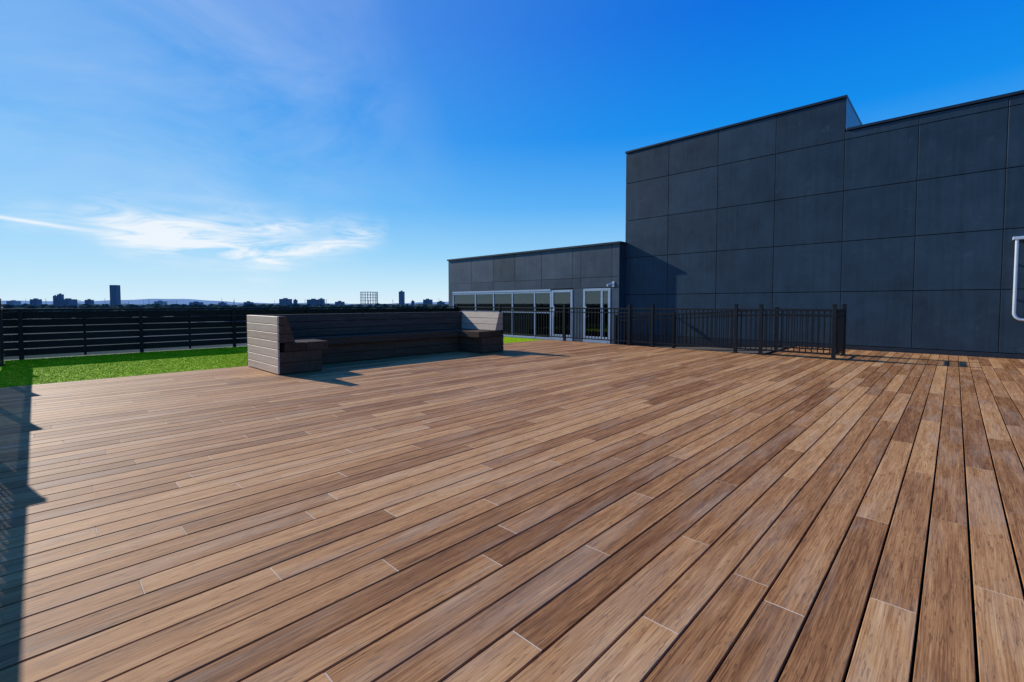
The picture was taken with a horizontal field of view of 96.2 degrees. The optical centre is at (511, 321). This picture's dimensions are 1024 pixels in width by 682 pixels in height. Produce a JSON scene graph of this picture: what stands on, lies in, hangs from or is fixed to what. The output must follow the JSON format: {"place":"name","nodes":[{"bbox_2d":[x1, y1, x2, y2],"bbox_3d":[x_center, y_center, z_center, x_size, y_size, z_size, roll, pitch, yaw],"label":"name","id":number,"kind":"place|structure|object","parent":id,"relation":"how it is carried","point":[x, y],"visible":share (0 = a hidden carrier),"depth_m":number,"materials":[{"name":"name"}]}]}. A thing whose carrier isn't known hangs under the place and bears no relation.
{"place":"outdoors","nodes":[
{"label":"outdoors","id":0,"kind":"place"},
{"bbox_2d":[6,300,20,304],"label":"apartment tower","id":1,"kind":"structure","parent":0,"point":[13,302],"depth_m":1489.50,"materials":[{"name":"grey concrete"}]},
{"bbox_2d":[30,298,41,305],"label":"apartment tower","id":2,"kind":"structure","parent":0,"point":[36,301],"depth_m":1490.10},
{"bbox_2d":[53,295,56,305],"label":"apartment tower","id":3,"kind":"structure","parent":0,"point":[54,300],"depth_m":1495.01,"materials":[{"name":"grey concrete"}]},
{"bbox_2d":[57,293,63,305],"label":"apartment tower","id":4,"kind":"structure","parent":0,"point":[60,296],"depth_m":1493.08,"materials":[{"name":"grey concrete"}]},
{"bbox_2d":[59,298,77,306],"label":"apartment tower","id":5,"kind":"structure","parent":0,"point":[66,301],"depth_m":1486.69,"materials":[{"name":"grey concrete"}]},
{"bbox_2d":[59,299,67,305],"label":"windows","id":6,"kind":"structure","parent":5,"relation":"in","point":[65,301],"depth_m":1484.29,"materials":[{"name":"glass"}]},
{"bbox_2d":[85,299,93,304],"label":"apartment tower","id":7,"kind":"structure","parent":0,"point":[89,301],"depth_m":1492.80,"materials":[{"name":"blue"}]},
{"bbox_2d":[3,316,246,359],"bbox_3d":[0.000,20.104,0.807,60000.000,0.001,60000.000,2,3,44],"label":"ground","id":8,"kind":"structure","parent":0,"point":[103,352],"depth_m":220.19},
{"bbox_2d":[109,285,120,305],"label":"tower block","id":9,"kind":"structure","parent":8,"relation":"on","point":[115,295],"depth_m":1490.30,"materials":[{"name":"grey concrete"}]},
{"bbox_2d":[110,285,115,294],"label":"windows","id":10,"kind":"structure","parent":9,"relation":"in","point":[110,285],"depth_m":1488.65,"materials":[{"name":"blue glass"}]},
{"bbox_2d":[9,298,368,306],"bbox_3d":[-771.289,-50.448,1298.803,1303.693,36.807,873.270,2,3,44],"label":"buildings","id":11,"kind":"structure","parent":8,"relation":"on","point":[233,302],"depth_m":1025.39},
{"bbox_2d":[1,303,448,318],"bbox_3d":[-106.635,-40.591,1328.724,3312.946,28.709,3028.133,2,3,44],"label":"distant trees","id":12,"kind":"object","parent":8,"relation":"on","point":[41,306],"visible":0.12,"depth_m":602.29,"materials":[{"name":"green plant"}]},
{"bbox_2d":[360,292,377,304],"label":"gas holder frame","id":13,"kind":"object","parent":8,"relation":"on","point":[373,297],"visible":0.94,"depth_m":1479.85,"materials":[{"name":"grey metal"}]},
{"bbox_2d":[4,345,246,360],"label":"roof slab","id":14,"kind":"structure","parent":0,"point":[119,353],"depth_m":10.57,"materials":[{"name":"grey concrete"}]},
{"bbox_2d":[2,306,462,359],"bbox_3d":[-6.021,0.127,13.341,0.134,1.115,11.870,2,3,44],"label":"slatted timber fence","id":15,"kind":"object","parent":14,"relation":"on","point":[200,320],"visible":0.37,"depth_m":10.54,"materials":[{"name":"black wood"}]},
{"bbox_2d":[0,337,544,387],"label":"artificial grass","id":16,"kind":"structure","parent":14,"relation":"on","point":[23,372],"depth_m":8.48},
{"bbox_2d":[0,339,1023,681],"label":"wooden deck","id":17,"kind":"structure","parent":14,"relation":"on","point":[550,511],"depth_m":2.37,"materials":[{"name":"brown wood"}]},
{"bbox_2d":[0,299,5,365],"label":"perimeter picket railing","id":18,"kind":"object","parent":17,"relation":"on","point":[2,354],"visible":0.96,"depth_m":8.29,"materials":[{"name":"black metal"}]},
{"bbox_2d":[246,311,503,374],"bbox_3d":[-2.452,0.280,9.446,1.516,0.912,4.970,2,3,44],"label":"wooden bench","id":19,"kind":"object","parent":17,"relation":"on","point":[280,344],"visible":1,"depth_m":9.20,"materials":[{"name":"grey wood"}]},
{"bbox_2d":[456,304,846,359],"bbox_3d":[2.517,0.032,13.573,11.910,1.126,1.090,2,3,44],"label":"metal picket railing","id":20,"kind":"object","parent":17,"relation":"on","point":[837,343],"visible":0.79,"depth_m":10.99,"materials":[{"name":"black metal"}]},
{"bbox_2d":[449,287,618,343],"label":"facade piers","id":21,"kind":"structure","parent":14,"relation":"on","point":[577,297],"depth_m":16.34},
{"bbox_2d":[466,244,624,344],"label":"side walls","id":22,"kind":"structure","parent":14,"relation":"on","point":[621,276],"depth_m":15.34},
{"bbox_2d":[461,276,617,291],"bbox_3d":[0.302,-0.566,18.446,8.980,2.390,0.030,2,3,44],"label":"facade backing","id":23,"kind":"object","parent":22,"relation":"attached to","point":[548,279],"visible":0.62,"depth_m":17.29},
{"bbox_2d":[452,289,551,339],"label":"window frames","id":24,"kind":"structure","parent":23,"relation":"attached to","point":[512,292],"depth_m":18.47,"materials":[{"name":"grey metal"}]},
{"bbox_2d":[454,293,549,337],"bbox_3d":[-0.618,-0.331,19.318,5.740,1.690,0.005,2,3,44],"label":"window glazing","id":25,"kind":"structure","parent":24,"relation":"in","point":[519,300],"depth_m":18.56,"materials":[{"name":"clear glass"}]},
{"bbox_2d":[448,244,618,291],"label":"facade panels","id":26,"kind":"object","parent":23,"relation":"attached to","point":[582,266],"visible":1,"depth_m":17.57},
{"bbox_2d":[551,290,572,340],"bbox_3d":[1.850,-0.245,16.929,0.970,1.870,0.062,2,3,44],"label":"glazed door frame","id":27,"kind":"object","parent":23,"relation":"attached to","point":[571,334],"visible":0.79,"depth_m":16.85,"materials":[{"name":"grey metal"}]},
{"bbox_2d":[554,292,570,334],"bbox_3d":[1.852,-0.310,16.929,0.790,1.560,0.006,2,3,44],"label":"glazed door glass","id":28,"kind":"object","parent":27,"relation":"in","point":[561,299],"visible":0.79,"depth_m":16.96,"materials":[{"name":"clear glass"}]},
{"bbox_2d":[583,288,610,343],"bbox_3d":[2.930,-0.213,15.889,1.110,1.890,0.062,2,3,44],"label":"entrance door frame","id":29,"kind":"object","parent":23,"relation":"attached to","point":[609,314],"visible":0.72,"depth_m":15.71,"materials":[{"name":"silver metal"}]},
{"bbox_2d":[586,291,607,336],"bbox_3d":[2.932,-0.278,15.889,0.930,1.580,0.006,2,3,44],"label":"entrance door glass","id":30,"kind":"object","parent":29,"relation":"in","point":[593,299],"visible":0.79,"depth_m":15.93,"materials":[{"name":"clear glass"}]},
{"bbox_2d":[664,346,790,354],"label":"entrance ramp","id":31,"kind":"structure","parent":14,"relation":"on","point":[731,350],"depth_m":11.84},
{"bbox_2d":[614,307,831,351],"bbox_3d":[5.089,0.266,11.852,5.615,1.320,0.110,2,3,44],"label":"ramp handrail railing","id":32,"kind":"object","parent":31,"relation":"on","point":[728,316],"visible":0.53,"depth_m":11.65,"materials":[{"name":"black metal"}]},
{"bbox_2d":[625,119,846,343],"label":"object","id":33,"kind":"object","parent":14,"relation":"on","point":[741,249],"visible":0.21,"depth_m":12.94,"materials":[{"name":"black metal"}]},
{"bbox_2d":[625,95,862,153],"bbox_3d":[9.482,-5.702,16.875,6.030,0.060,10.230,2,3,44],"label":"tall coping","id":34,"kind":"object","parent":33,"relation":"on","point":[751,120],"visible":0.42,"depth_m":12.62,"materials":[{"name":"metal"}]},
{"bbox_2d":[841,98,1023,353],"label":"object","id":35,"kind":"object","parent":14,"relation":"on","point":[938,234],"visible":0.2,"depth_m":10.13,"materials":[{"name":"black metal"}]},
{"bbox_2d":[624,334,1023,358],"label":"base flashing","id":36,"kind":"object","parent":35,"relation":"attached to","point":[955,353],"visible":0.29,"depth_m":11.13,"materials":[{"name":"metal"}]},
{"bbox_2d":[625,94,1023,353],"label":"cladding panels","id":37,"kind":"object","parent":35,"relation":"attached to","point":[960,315],"visible":0.95,"depth_m":11.26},
{"bbox_2d":[667,97,1009,352],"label":"vertical joint trims","id":38,"kind":"object","parent":37,"relation":"attached to","point":[915,223],"visible":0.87,"depth_m":10.40,"materials":[{"name":"black metal"}]},
{"bbox_2d":[1012,236,1023,320],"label":"wall mounted pipe","id":39,"kind":"object","parent":37,"relation":"attached to","point":[1015,279],"depth_m":9.22,"materials":[{"name":"silver metal"}]},
{"bbox_2d":[846,98,860,128],"bbox_3d":[11.619,-5.218,14.785,0.010,0.736,10.100,2,3,44],"label":"step side flashing","id":40,"kind":"object","parent":35,"relation":"attached to","point":[852,120],"visible":0.36,"depth_m":11.55,"materials":[{"name":"metal"}]},
{"bbox_2d":[846,90,1023,130],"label":"coping","id":41,"kind":"object","parent":35,"relation":"on","point":[993,98],"visible":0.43,"depth_m":9.99,"materials":[{"name":"metal"}]},
{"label":"room floor","id":42,"kind":"structure","parent":14,"relation":"on","visible":0},
{"bbox_2d":[538,287,611,289],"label":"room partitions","id":43,"kind":"object","parent":42,"relation":"on","point":[569,289],"depth_m":20.75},
{"bbox_3d":[3.266,-2.381,21.414,9.010,0.880,8.520,2,3,44],"label":"roof slab","id":44,"kind":"object","parent":43,"relation":"on","visible":0},
{"bbox_2d":[447,241,625,260],"bbox_3d":[3.242,-2.875,21.362,9.160,0.070,8.600,2,3,44],"label":"coping","id":45,"kind":"object","parent":44,"relation":"on","point":[581,246],"visible":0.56,"depth_m":17.34,"materials":[{"name":"metal"}]},
{"bbox_2d":[154,300,166,304],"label":"apartment tower","id":46,"kind":"structure","parent":0,"point":[160,302],"depth_m":1489.11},
{"bbox_2d":[189,301,202,304],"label":"apartment tower","id":47,"kind":"structure","parent":0,"point":[196,302],"depth_m":1487.57,"materials":[{"name":"grey concrete"}]},
{"bbox_2d":[1,299,448,304],"bbox_3d":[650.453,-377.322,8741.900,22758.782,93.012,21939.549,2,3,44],"label":"distant hills","id":48,"kind":"structure","parent":0,"point":[170,301],"depth_m":6620.02,"materials":[{"name":"blue"}]},
{"bbox_2d":[21,303,435,306],"bbox_3d":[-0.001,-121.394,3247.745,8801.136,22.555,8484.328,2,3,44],"label":"hills","id":49,"kind":"structure","parent":0,"point":[238,305],"depth_m":2538.51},
{"bbox_2d":[279,298,291,304],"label":"apartment tower","id":50,"kind":"structure","parent":0,"point":[283,301],"depth_m":1487.12,"materials":[{"name":"blue"}]},
{"bbox_2d":[307,299,317,305],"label":"apartment tower","id":51,"kind":"structure","parent":0,"point":[311,302],"depth_m":1485.27,"materials":[{"name":"grey concrete"}]},
{"bbox_2d":[320,298,324,305],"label":"apartment tower","id":52,"kind":"structure","parent":0,"point":[322,301],"depth_m":1492.70,"materials":[{"name":"grey concrete"}]},
{"bbox_2d":[335,301,344,305],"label":"apartment tower","id":53,"kind":"structure","parent":0,"point":[338,303],"depth_m":1489.70,"materials":[{"name":"grey concrete"}]},
{"bbox_2d":[399,291,404,304],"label":"office tower","id":54,"kind":"structure","parent":0,"point":[401,297],"depth_m":1493.11,"materials":[{"name":"blue"}]},
{"bbox_2d":[423,299,432,304],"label":"apartment tower","id":55,"kind":"structure","parent":0,"point":[427,301],"depth_m":1488.66,"materials":[{"name":"grey concrete"}]},
{"bbox_2d":[0,0,1023,303],"label":"sky","id":56,"kind":"structure","parent":0,"point":[255,151],"materials":[{"name":"blue"}]}
]}

